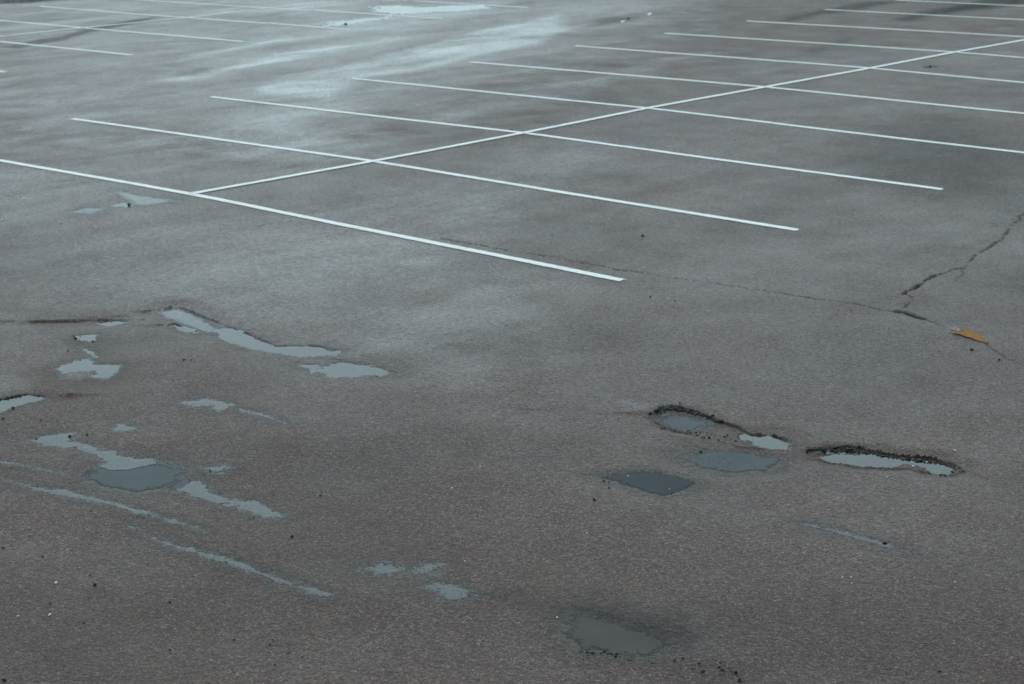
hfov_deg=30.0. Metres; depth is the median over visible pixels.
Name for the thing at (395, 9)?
puddle
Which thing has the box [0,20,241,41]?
painted line
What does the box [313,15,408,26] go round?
puddle
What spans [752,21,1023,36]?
painted line
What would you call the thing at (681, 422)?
puddle
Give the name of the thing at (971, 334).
fallen leaf
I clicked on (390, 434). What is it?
ground
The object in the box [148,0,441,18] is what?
painted line
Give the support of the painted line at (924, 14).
on the ground
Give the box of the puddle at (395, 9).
[368,5,489,14]
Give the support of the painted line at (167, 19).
on the ground
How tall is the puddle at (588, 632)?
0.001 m
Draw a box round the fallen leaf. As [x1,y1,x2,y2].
[946,327,988,342]
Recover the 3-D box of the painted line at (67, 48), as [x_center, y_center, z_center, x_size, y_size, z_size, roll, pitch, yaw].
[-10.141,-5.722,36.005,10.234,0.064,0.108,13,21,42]
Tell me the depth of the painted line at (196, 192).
23.47 m
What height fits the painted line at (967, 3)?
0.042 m
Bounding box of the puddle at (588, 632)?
[562,615,668,656]
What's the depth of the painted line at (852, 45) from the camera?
31.20 m
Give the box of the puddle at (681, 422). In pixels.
[660,412,715,429]
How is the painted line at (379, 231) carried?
on the ground
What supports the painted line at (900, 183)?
on the ground
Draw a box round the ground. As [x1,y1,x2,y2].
[0,0,1023,683]
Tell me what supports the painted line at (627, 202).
on the ground
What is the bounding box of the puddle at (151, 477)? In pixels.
[85,464,192,491]
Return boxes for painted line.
[0,0,341,36]
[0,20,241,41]
[0,41,131,54]
[0,159,622,280]
[39,6,349,29]
[72,118,797,230]
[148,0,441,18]
[191,39,1023,193]
[212,96,941,189]
[350,78,1023,152]
[394,0,515,6]
[473,62,1023,113]
[581,46,1023,82]
[665,33,1023,57]
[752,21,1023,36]
[824,9,1023,19]
[902,0,1020,5]
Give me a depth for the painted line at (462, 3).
40.86 m
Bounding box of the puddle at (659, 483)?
[601,471,693,494]
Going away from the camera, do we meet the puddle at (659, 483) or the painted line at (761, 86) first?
the puddle at (659, 483)
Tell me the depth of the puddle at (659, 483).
10.93 m
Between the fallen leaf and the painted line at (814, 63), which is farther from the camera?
the painted line at (814, 63)
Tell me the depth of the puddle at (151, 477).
11.15 m
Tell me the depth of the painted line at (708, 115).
23.99 m
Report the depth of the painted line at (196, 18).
38.98 m
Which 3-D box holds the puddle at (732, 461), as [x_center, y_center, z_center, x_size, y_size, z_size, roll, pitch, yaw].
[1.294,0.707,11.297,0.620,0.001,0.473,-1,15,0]
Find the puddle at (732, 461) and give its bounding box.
[685,450,779,473]

